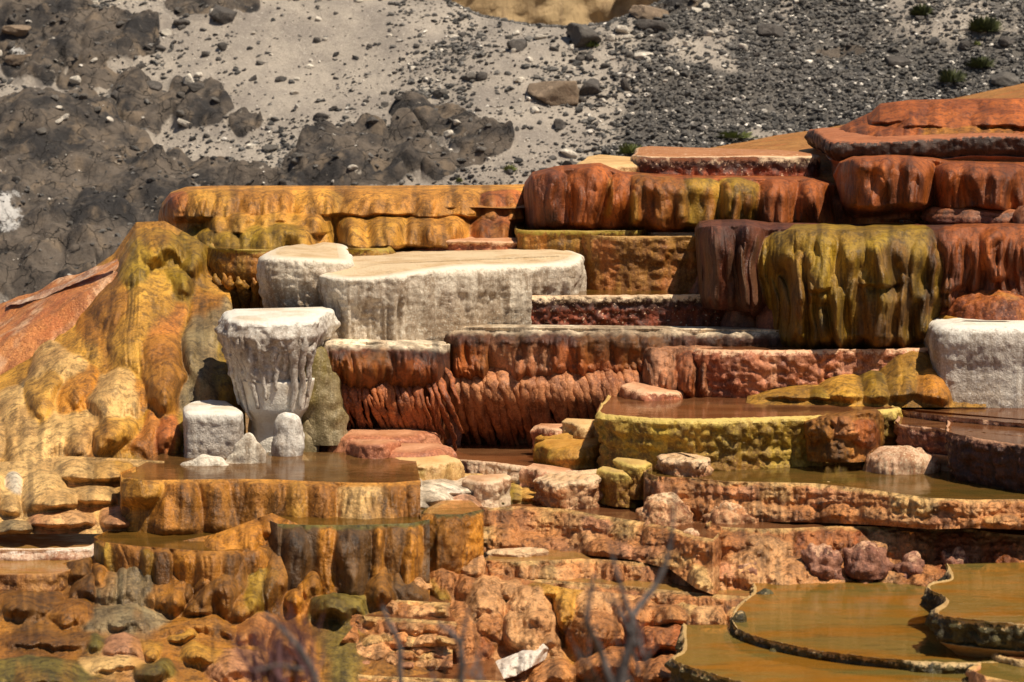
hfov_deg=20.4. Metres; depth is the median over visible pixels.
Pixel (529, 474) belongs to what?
travertine mound
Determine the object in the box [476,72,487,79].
boulder
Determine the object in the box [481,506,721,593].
travertine terrace
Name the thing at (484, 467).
travertine terrace
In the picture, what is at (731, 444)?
travertine terrace
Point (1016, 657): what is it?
pool water
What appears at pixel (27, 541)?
pool water
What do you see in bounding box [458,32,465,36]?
stone
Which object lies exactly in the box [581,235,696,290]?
travertine terrace
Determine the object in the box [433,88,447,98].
boulder
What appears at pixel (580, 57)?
stone
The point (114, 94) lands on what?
boulder
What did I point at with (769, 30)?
boulder
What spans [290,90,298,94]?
stone
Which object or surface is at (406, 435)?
travertine mound
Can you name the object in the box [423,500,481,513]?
pool water
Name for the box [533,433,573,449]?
travertine mound
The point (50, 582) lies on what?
travertine terrace
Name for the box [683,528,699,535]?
travertine mound
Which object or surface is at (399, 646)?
bare branch
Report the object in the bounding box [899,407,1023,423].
pool water
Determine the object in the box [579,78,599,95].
boulder
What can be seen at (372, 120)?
boulder
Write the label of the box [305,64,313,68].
stone
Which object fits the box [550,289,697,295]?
pool water
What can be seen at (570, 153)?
boulder
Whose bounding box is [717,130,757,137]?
shrub
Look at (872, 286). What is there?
travertine terrace
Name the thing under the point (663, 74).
pale scree
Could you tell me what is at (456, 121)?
boulder
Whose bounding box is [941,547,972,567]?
travertine mound
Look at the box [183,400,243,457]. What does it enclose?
rock
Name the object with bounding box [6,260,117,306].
ledge
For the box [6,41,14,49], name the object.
stone
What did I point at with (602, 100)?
stone
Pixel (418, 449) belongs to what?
travertine mound
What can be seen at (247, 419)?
ground
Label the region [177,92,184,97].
stone
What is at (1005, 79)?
boulder
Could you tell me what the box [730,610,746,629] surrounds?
travertine mound
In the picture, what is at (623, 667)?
bare branch
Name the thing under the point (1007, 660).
travertine terrace
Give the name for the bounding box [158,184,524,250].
travertine terrace
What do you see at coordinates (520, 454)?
pool water
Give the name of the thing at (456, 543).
travertine terrace
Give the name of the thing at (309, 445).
travertine mound
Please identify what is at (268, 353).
travertine terrace
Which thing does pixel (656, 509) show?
travertine mound
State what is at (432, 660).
travertine terrace
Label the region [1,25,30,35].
boulder
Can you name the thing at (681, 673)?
travertine terrace
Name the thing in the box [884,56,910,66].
boulder
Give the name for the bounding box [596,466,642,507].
travertine mound
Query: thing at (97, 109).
stone
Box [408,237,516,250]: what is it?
travertine terrace
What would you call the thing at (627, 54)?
stone
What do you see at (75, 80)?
boulder
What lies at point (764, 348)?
pool water
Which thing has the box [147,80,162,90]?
boulder
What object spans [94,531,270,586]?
travertine terrace
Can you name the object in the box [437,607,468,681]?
bare branch
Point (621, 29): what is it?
boulder
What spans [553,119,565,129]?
boulder
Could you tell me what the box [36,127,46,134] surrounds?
stone
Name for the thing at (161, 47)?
stone
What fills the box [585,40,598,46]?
shrub
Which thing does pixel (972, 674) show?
travertine terrace
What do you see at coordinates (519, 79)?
boulder
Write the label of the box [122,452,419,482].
pool water
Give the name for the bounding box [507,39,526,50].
boulder
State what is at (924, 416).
travertine terrace
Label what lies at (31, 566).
pool water
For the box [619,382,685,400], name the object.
travertine mound
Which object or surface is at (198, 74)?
stone
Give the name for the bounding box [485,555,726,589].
travertine terrace
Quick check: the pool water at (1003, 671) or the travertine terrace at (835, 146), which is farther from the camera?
the travertine terrace at (835, 146)
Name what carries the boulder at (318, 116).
on the hillside
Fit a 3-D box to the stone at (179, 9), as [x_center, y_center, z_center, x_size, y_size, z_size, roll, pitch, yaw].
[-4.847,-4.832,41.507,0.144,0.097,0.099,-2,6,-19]
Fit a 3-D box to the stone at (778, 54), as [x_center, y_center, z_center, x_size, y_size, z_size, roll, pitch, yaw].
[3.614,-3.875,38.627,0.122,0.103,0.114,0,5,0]
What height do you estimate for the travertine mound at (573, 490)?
0.302 m
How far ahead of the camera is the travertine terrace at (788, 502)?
20.24 m
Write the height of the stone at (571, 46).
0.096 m
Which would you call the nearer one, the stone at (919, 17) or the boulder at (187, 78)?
the stone at (919, 17)
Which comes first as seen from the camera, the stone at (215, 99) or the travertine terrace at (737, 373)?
the travertine terrace at (737, 373)
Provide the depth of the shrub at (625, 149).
36.72 m
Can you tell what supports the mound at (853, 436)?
on the pool water at (942, 484)
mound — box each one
[120,477,132,516]
[180,454,228,465]
[226,433,265,463]
[271,412,304,456]
[301,345,348,445]
[303,419,319,451]
[320,427,442,451]
[346,439,400,458]
[389,443,457,458]
[396,455,464,479]
[446,410,461,446]
[462,474,510,507]
[519,463,570,488]
[530,423,562,451]
[532,469,605,509]
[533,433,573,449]
[533,436,601,468]
[562,418,598,438]
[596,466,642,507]
[613,457,651,499]
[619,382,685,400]
[635,492,694,525]
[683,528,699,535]
[702,500,758,523]
[720,310,755,327]
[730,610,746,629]
[737,562,756,589]
[755,304,773,328]
[756,588,773,594]
[800,543,844,579]
[804,409,884,461]
[842,541,893,579]
[862,445,939,474]
[893,551,924,578]
[940,287,1023,319]
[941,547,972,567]
[1012,205,1023,223]
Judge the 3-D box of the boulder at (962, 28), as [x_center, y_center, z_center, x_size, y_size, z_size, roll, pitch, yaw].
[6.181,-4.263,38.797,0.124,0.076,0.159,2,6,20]
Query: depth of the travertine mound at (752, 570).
19.63 m
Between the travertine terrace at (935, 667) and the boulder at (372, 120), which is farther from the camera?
the boulder at (372, 120)
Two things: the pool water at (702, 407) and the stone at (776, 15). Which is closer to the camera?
the pool water at (702, 407)
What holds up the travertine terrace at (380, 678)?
on the ground at (247, 419)
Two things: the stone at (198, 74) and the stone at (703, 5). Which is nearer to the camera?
the stone at (703, 5)
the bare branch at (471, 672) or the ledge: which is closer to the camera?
the bare branch at (471, 672)
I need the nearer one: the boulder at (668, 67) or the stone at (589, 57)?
the boulder at (668, 67)
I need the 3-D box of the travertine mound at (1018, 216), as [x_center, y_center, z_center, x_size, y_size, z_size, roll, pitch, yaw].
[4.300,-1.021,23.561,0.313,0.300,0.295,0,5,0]
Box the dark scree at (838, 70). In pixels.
[0,0,1023,302]
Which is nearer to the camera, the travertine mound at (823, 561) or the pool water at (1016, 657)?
the pool water at (1016, 657)
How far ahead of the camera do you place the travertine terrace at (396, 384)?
22.36 m
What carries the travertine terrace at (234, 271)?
on the ground at (247, 419)
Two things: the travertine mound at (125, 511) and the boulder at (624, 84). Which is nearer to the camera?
the travertine mound at (125, 511)
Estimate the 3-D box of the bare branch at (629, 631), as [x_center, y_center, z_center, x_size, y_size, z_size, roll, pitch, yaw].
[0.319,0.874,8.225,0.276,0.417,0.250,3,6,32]
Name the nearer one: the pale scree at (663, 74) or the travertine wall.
the travertine wall
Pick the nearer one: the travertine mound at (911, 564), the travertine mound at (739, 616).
the travertine mound at (739, 616)
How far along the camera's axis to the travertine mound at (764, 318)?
23.19 m
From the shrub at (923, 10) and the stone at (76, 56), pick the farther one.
the stone at (76, 56)
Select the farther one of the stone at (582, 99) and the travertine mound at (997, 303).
the stone at (582, 99)
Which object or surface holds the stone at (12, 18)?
on the hillside
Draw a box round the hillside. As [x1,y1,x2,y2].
[0,0,1023,303]
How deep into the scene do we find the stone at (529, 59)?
39.02 m
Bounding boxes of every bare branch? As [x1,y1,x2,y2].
[226,598,323,681]
[254,613,319,681]
[380,605,403,681]
[429,643,500,681]
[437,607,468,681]
[565,576,658,681]
[583,489,675,681]
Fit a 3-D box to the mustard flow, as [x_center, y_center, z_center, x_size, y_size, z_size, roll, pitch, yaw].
[2.829,0.238,22.478,2.001,0.484,1.100,0,5,0]
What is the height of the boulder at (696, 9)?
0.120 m
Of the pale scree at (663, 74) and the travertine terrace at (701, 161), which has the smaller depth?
the travertine terrace at (701, 161)
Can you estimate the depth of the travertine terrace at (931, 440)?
21.18 m
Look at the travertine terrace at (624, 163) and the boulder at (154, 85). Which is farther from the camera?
the boulder at (154, 85)
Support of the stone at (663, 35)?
on the hillside
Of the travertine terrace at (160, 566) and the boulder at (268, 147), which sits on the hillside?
the boulder at (268, 147)
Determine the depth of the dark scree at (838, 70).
38.39 m
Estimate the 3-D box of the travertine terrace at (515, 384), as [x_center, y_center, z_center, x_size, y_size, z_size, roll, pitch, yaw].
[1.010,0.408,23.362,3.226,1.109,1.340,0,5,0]
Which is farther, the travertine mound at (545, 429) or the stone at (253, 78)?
the stone at (253, 78)
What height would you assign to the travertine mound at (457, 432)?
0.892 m
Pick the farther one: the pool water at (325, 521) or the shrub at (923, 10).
the shrub at (923, 10)
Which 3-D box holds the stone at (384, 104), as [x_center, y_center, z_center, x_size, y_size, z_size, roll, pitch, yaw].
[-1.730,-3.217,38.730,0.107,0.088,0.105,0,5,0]
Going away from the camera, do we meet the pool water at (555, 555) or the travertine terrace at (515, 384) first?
the pool water at (555, 555)
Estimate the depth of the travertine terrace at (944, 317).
22.86 m
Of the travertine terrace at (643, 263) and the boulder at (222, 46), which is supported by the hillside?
the boulder at (222, 46)
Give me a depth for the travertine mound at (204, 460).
21.28 m
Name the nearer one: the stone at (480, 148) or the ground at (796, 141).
the ground at (796, 141)
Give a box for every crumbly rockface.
[0,513,429,681]
[340,555,735,681]
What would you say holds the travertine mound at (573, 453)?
in the pool water at (520, 454)
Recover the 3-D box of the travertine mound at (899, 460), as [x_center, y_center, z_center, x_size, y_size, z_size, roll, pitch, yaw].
[2.886,0.926,21.207,0.606,0.303,0.519,0,5,0]
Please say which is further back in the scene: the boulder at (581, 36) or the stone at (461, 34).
the stone at (461, 34)
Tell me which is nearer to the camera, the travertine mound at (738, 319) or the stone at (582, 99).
the travertine mound at (738, 319)
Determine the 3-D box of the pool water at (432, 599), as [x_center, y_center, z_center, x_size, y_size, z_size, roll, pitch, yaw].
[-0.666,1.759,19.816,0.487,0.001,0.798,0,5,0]
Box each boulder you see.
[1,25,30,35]
[4,54,31,65]
[69,75,80,83]
[110,90,117,99]
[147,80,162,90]
[160,29,171,35]
[173,19,188,24]
[177,118,191,126]
[183,73,193,84]
[188,82,204,91]
[211,5,236,23]
[217,42,226,50]
[246,143,257,148]
[262,144,278,151]
[313,112,328,121]
[366,117,378,123]
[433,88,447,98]
[453,119,460,124]
[462,72,475,80]
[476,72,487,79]
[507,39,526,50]
[513,77,524,82]
[527,81,578,105]
[534,34,546,39]
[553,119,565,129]
[559,148,576,158]
[563,161,577,164]
[565,22,600,47]
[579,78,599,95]
[615,25,628,33]
[620,78,630,90]
[628,5,668,19]
[634,52,652,59]
[635,19,668,31]
[663,66,672,71]
[691,7,701,11]
[757,23,784,37]
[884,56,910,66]
[959,35,966,39]
[959,40,970,49]
[960,26,968,30]
[990,71,1020,86]
[998,35,1015,45]
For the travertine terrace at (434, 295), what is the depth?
23.00 m
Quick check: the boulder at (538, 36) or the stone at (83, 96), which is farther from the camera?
the boulder at (538, 36)
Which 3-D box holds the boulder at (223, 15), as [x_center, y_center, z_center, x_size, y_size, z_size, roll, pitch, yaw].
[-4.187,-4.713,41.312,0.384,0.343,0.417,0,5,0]
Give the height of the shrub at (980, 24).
0.252 m
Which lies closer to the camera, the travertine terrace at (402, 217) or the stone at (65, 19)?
the travertine terrace at (402, 217)
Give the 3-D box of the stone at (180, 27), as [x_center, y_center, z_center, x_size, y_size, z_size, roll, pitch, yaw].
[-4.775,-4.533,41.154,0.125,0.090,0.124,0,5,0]
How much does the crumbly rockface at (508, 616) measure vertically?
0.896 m
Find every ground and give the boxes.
[245,413,485,557]
[445,83,1023,207]
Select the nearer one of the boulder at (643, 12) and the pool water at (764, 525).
the pool water at (764, 525)
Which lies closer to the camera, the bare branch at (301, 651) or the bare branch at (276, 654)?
the bare branch at (301, 651)
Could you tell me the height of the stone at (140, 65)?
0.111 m
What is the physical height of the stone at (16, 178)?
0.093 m
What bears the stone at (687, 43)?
on the hillside
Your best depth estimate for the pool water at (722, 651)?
17.10 m
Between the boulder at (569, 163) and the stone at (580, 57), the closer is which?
the boulder at (569, 163)
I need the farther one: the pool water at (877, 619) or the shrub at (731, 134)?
the shrub at (731, 134)
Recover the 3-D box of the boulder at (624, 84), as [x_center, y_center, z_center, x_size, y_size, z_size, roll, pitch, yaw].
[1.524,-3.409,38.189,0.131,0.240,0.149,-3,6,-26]
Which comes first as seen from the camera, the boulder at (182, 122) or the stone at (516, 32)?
the boulder at (182, 122)
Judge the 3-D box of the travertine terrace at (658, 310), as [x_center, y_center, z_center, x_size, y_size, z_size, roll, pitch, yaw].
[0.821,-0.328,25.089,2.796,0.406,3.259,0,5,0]
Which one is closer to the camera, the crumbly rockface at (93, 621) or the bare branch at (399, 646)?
the bare branch at (399, 646)
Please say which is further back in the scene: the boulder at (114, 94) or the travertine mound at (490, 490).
the boulder at (114, 94)
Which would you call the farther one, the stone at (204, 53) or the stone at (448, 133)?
the stone at (204, 53)
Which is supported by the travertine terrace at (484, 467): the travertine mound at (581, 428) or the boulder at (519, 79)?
the travertine mound at (581, 428)
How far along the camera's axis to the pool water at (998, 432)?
20.90 m
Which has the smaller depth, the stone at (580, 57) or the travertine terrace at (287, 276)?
the travertine terrace at (287, 276)
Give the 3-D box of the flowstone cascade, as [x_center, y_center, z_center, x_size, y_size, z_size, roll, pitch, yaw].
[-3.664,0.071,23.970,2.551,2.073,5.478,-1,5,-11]
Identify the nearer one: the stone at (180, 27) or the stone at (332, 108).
the stone at (332, 108)
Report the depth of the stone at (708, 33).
39.20 m
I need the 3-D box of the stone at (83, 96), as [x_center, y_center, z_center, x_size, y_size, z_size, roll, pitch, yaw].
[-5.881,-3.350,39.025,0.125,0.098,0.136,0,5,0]
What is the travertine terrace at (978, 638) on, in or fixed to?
on the travertine terrace at (935, 667)
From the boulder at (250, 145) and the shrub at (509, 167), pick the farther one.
the boulder at (250, 145)
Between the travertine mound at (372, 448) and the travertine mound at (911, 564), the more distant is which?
the travertine mound at (372, 448)
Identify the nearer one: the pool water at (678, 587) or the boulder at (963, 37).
the pool water at (678, 587)
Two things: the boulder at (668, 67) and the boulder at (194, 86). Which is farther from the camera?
the boulder at (194, 86)
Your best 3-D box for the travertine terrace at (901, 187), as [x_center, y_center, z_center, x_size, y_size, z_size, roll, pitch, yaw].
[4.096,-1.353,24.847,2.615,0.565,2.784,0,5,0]
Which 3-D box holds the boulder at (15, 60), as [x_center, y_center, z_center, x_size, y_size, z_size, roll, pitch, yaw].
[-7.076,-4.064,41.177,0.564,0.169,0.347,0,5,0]
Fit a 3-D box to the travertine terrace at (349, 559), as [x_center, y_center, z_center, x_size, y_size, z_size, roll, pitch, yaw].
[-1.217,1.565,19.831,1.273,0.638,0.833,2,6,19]
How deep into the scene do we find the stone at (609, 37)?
39.35 m
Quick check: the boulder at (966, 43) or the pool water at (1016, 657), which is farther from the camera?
the boulder at (966, 43)
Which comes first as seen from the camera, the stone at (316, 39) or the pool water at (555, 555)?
the pool water at (555, 555)
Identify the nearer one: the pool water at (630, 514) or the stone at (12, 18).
the pool water at (630, 514)
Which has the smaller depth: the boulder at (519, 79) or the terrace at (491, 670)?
the terrace at (491, 670)
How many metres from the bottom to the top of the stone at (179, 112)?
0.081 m
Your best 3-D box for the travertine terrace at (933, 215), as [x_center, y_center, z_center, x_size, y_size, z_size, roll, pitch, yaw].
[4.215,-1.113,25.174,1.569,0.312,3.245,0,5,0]
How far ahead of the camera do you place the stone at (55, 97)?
38.87 m
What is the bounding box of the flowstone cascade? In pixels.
[0,221,245,461]
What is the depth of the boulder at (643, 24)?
39.45 m
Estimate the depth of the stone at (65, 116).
38.58 m
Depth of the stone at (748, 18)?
39.62 m
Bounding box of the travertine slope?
[0,259,118,374]
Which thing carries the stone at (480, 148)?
on the hillside
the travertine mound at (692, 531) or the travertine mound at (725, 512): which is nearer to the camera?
the travertine mound at (692, 531)
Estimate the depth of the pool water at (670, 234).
24.52 m
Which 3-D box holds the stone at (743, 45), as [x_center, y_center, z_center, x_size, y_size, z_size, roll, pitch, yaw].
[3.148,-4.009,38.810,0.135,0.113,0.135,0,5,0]
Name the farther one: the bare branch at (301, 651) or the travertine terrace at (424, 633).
the travertine terrace at (424, 633)
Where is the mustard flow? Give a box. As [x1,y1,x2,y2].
[746,343,985,406]
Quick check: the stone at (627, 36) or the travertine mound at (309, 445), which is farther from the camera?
the stone at (627, 36)
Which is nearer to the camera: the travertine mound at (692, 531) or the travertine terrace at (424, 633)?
the travertine terrace at (424, 633)
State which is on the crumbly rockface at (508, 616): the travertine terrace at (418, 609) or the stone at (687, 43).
the travertine terrace at (418, 609)
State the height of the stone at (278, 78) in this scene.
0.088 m
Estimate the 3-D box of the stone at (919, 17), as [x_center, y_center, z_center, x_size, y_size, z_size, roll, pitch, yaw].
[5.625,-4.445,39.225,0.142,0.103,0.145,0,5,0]
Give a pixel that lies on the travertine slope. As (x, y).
(28, 329)
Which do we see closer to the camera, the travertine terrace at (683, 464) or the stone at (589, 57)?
the travertine terrace at (683, 464)
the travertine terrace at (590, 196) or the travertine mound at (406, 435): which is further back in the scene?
the travertine terrace at (590, 196)
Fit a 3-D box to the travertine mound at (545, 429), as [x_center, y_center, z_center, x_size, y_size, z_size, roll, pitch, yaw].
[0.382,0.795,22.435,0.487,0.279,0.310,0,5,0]
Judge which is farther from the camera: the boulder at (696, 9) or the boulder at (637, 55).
the boulder at (696, 9)
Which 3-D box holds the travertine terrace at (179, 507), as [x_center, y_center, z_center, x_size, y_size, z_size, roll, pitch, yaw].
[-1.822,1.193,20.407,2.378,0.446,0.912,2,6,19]
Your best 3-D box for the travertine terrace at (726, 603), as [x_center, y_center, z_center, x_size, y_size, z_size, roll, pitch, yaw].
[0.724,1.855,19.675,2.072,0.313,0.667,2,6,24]
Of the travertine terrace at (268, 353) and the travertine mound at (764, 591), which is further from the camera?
the travertine terrace at (268, 353)
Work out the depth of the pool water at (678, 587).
19.77 m
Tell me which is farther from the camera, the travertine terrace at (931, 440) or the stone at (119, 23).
the stone at (119, 23)
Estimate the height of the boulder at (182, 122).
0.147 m
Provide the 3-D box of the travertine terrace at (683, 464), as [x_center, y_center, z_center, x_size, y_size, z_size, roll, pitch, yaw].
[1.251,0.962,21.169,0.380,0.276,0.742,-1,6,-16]
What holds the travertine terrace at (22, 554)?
on the ground at (247, 419)
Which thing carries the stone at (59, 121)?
on the hillside
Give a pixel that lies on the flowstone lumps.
(433, 491)
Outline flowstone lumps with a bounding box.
[420,473,535,508]
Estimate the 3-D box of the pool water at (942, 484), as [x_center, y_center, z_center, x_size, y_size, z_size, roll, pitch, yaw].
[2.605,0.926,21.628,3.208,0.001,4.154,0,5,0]
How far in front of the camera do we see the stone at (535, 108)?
37.74 m
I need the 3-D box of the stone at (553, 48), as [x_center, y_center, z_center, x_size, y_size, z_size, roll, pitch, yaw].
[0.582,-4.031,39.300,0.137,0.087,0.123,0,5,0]
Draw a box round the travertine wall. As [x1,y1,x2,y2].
[638,345,722,397]
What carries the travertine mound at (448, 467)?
on the pool bed
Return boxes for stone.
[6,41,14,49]
[9,15,15,22]
[12,176,20,181]
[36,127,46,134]
[51,95,58,100]
[55,118,62,123]
[61,16,68,21]
[61,114,68,119]
[73,53,78,59]
[79,93,87,98]
[94,106,101,112]
[106,116,112,121]
[116,20,124,26]
[136,63,145,68]
[156,45,165,50]
[175,7,183,12]
[176,110,183,115]
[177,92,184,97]
[178,25,185,29]
[194,72,202,76]
[201,51,210,56]
[211,97,219,102]
[248,75,256,80]
[256,60,264,64]
[275,76,284,81]
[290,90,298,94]
[291,157,299,163]
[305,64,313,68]
[313,37,320,42]
[329,106,337,110]
[348,164,357,169]
[381,102,388,107]
[394,95,402,99]
[443,130,453,136]
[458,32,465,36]
[476,146,485,150]
[512,30,519,35]
[525,56,532,62]
[530,106,539,112]
[549,46,558,50]
[567,44,574,49]
[575,55,584,60]
[579,96,586,101]
[585,54,593,61]
[599,98,606,102]
[600,63,609,68]
[605,34,614,41]
[623,34,631,38]
[624,51,633,57]
[660,34,670,39]
[683,40,692,46]
[701,3,709,9]
[704,30,713,35]
[738,43,747,50]
[745,15,752,21]
[774,13,781,18]
[774,52,782,56]
[789,43,796,48]
[915,15,924,20]
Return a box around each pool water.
[0,534,98,549]
[0,560,73,574]
[97,530,240,550]
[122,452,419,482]
[209,243,386,249]
[278,508,423,524]
[364,610,455,621]
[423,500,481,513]
[424,595,448,602]
[452,442,597,470]
[486,549,638,561]
[503,501,726,537]
[517,225,630,230]
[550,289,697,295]
[558,578,749,595]
[586,232,694,236]
[597,396,892,418]
[647,462,1023,499]
[672,625,968,681]
[700,346,920,350]
[710,522,1023,534]
[731,580,983,662]
[894,416,946,429]
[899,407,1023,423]
[928,562,1023,625]
[946,422,1023,444]
[976,657,1023,681]
[999,654,1023,659]
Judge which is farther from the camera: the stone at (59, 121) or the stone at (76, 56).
the stone at (76, 56)
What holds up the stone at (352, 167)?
on the hillside
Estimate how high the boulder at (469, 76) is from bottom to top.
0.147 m
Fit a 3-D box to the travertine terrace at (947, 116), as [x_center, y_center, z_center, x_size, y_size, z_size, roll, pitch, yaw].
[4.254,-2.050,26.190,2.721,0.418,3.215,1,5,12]
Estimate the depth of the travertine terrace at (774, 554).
19.84 m
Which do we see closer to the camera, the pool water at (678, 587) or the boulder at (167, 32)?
the pool water at (678, 587)
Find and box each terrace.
[0,456,163,534]
[0,543,93,560]
[0,558,81,591]
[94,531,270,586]
[120,466,420,534]
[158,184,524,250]
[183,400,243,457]
[207,243,395,308]
[214,307,340,451]
[256,242,354,307]
[268,519,429,595]
[318,248,586,340]
[322,338,463,450]
[350,614,456,646]
[357,648,452,669]
[358,674,505,681]
[385,600,449,618]
[403,658,504,680]
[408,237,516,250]
[421,507,483,573]
[444,324,783,444]
[450,445,576,483]
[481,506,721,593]
[485,547,548,556]
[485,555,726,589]
[514,225,648,269]
[523,163,899,231]
[526,579,749,624]
[531,294,725,325]
[577,154,639,171]
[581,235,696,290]
[593,395,902,500]
[630,146,820,176]
[643,468,1023,529]
[655,452,713,476]
[664,622,742,681]
[692,345,928,397]
[695,219,1023,348]
[706,520,1023,590]
[729,583,995,673]
[804,128,1023,177]
[833,155,1023,220]
[839,98,1023,135]
[894,416,1020,470]
[901,410,1023,427]
[903,206,1015,224]
[919,563,1023,657]
[923,318,1023,407]
[938,315,957,318]
[945,420,1023,490]
[965,662,1012,681]
[991,653,1023,667]
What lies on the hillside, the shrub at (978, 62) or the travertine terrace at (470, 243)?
the shrub at (978, 62)
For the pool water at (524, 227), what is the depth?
24.58 m
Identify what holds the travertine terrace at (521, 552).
on the pool bed
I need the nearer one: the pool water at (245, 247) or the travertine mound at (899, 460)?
the travertine mound at (899, 460)
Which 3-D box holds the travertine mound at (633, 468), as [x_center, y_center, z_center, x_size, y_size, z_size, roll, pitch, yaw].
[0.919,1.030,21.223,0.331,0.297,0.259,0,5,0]
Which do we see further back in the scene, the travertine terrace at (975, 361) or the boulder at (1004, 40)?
the boulder at (1004, 40)
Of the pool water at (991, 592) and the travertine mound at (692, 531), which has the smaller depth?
the pool water at (991, 592)
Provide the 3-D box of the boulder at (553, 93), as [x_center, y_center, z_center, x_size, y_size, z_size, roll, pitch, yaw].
[0.563,-3.319,38.193,0.719,0.355,0.585,0,5,0]
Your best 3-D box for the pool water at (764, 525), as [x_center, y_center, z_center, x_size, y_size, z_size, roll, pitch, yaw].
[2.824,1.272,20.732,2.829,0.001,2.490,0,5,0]
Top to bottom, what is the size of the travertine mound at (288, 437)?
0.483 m
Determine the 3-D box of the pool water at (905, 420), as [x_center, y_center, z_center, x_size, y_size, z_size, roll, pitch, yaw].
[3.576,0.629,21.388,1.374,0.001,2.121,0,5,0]
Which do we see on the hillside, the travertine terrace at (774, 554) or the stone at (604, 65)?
the stone at (604, 65)
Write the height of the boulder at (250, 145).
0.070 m
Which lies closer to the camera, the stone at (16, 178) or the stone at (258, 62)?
the stone at (16, 178)
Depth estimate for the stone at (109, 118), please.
38.82 m
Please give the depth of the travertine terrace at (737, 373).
22.62 m
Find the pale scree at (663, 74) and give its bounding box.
[3,0,1023,300]
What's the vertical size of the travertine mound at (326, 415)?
0.800 m
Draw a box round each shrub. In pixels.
[501,164,517,170]
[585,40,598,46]
[615,143,640,153]
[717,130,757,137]
[908,3,934,15]
[934,67,966,81]
[963,55,994,67]
[965,13,1003,31]
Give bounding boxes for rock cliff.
[452,0,659,24]
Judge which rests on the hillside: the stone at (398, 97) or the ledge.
the stone at (398, 97)
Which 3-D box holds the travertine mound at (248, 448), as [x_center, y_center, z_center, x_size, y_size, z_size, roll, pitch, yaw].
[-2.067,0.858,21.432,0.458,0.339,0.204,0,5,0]
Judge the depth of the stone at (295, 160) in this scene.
37.01 m
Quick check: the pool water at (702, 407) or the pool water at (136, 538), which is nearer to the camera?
the pool water at (136, 538)
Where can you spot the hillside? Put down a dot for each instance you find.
(104, 172)
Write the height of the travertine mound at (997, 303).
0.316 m
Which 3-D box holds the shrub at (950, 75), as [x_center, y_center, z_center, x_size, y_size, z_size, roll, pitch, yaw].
[5.798,-3.524,37.614,0.504,0.202,0.514,0,5,0]
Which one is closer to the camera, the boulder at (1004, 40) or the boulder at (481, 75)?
the boulder at (1004, 40)
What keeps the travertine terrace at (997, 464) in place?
on the pool bed
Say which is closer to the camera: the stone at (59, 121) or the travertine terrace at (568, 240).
the travertine terrace at (568, 240)
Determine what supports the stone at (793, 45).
on the hillside
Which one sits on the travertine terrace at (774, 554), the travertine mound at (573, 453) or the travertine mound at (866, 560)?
the travertine mound at (866, 560)
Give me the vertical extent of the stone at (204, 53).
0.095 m
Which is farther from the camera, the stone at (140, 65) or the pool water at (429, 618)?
the stone at (140, 65)
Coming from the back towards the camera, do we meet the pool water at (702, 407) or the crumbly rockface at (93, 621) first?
the pool water at (702, 407)
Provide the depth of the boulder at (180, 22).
41.14 m
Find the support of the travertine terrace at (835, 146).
on the ground at (796, 141)

